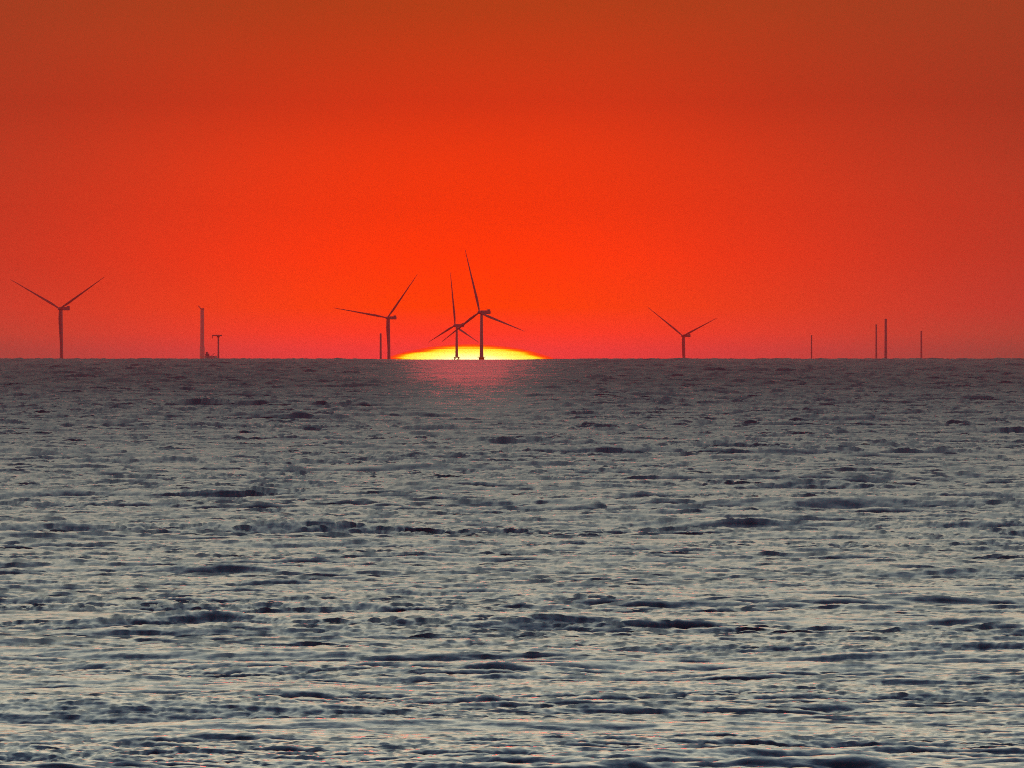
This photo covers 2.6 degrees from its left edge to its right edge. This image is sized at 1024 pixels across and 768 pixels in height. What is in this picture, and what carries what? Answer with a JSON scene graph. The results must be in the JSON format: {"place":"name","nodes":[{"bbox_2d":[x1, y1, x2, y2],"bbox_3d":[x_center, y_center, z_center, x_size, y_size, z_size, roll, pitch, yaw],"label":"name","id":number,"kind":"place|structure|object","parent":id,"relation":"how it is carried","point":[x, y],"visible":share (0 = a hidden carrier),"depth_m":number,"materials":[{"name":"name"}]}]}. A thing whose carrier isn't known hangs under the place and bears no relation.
{"place":"outdoors","nodes":[
{"label":"outdoors","id":0,"kind":"place"},
{"bbox_2d":[385,344,553,359],"bbox_3d":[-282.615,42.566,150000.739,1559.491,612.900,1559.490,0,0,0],"label":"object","id":1,"kind":"object","parent":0,"point":[472,352],"visible":0.19,"depth_m":149643.30,"materials":[{"name":"yellow"}]},
{"bbox_2d":[0,358,1023,767],"bbox_3d":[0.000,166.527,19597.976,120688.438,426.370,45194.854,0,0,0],"label":"sea","id":2,"kind":"structure","parent":0,"point":[580,562],"depth_m":912.81,"materials":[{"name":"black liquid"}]},
{"bbox_2d":[10,277,103,357],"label":"wind turbine","id":3,"kind":"object","parent":2,"relation":"in","point":[60,317],"visible":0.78,"depth_m":28237.18,"materials":[{"name":"paint"}]},
{"bbox_2d":[198,306,204,358],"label":"unfinished turbine","id":4,"kind":"object","parent":2,"relation":"in","point":[202,351],"visible":0.48,"depth_m":42496.59,"materials":[{"name":"paint"}]},
{"bbox_2d":[204,352,216,358],"bbox_3d":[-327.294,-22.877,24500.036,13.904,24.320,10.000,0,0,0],"label":"work ship","id":5,"kind":"object","parent":2,"relation":"on","point":[208,356],"visible":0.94,"depth_m":24495.17,"materials":[{"name":"paint"}]},
{"bbox_2d":[212,335,221,357],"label":"platform mast","id":6,"kind":"object","parent":2,"relation":"in","point":[218,336],"visible":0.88,"depth_m":29998.90,"materials":[{"name":"metal"}]},
{"bbox_2d":[336,275,416,358],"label":"wind turbine","id":7,"kind":"object","parent":2,"relation":"in","point":[388,317],"visible":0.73,"depth_m":30876.23,"materials":[{"name":"paint"}]},
{"bbox_2d":[380,333,381,358],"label":"turbine tower","id":8,"kind":"structure","parent":2,"relation":"in","point":[380,346],"depth_m":30999.00,"materials":[{"name":"metal"}]},
{"bbox_2d":[429,273,477,359],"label":"wind turbine","id":9,"kind":"object","parent":2,"relation":"in","point":[456,342],"visible":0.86,"depth_m":31316.24,"materials":[{"name":"paint"}]},
{"bbox_2d":[443,251,522,359],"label":"wind turbine","id":10,"kind":"object","parent":2,"relation":"in","point":[484,313],"visible":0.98,"depth_m":26014.15,"materials":[{"name":"paint"}]},
{"bbox_2d":[649,308,714,357],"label":"wind turbine","id":11,"kind":"object","parent":2,"relation":"in","point":[683,336],"visible":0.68,"depth_m":35910.93,"materials":[{"name":"paint"}]},
{"bbox_2d":[875,324,876,357],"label":"turbine tower","id":12,"kind":"structure","parent":2,"relation":"in","point":[876,341],"depth_m":29999.23,"materials":[{"name":"metal"}]},
{"bbox_2d":[884,319,886,357],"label":"turbine tower","id":13,"kind":"structure","parent":2,"relation":"in","point":[885,344],"depth_m":27998.60,"materials":[{"name":"metal"}]},
{"bbox_2d":[920,331,921,357],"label":"turbine tower","id":14,"kind":"structure","parent":2,"relation":"in","point":[921,344],"depth_m":32998.72,"materials":[{"name":"metal"}]},
{"bbox_2d":[0,0,1023,358],"label":"sky","id":15,"kind":"structure","parent":0,"point":[781,174],"materials":[{"name":"red"}]}
]}

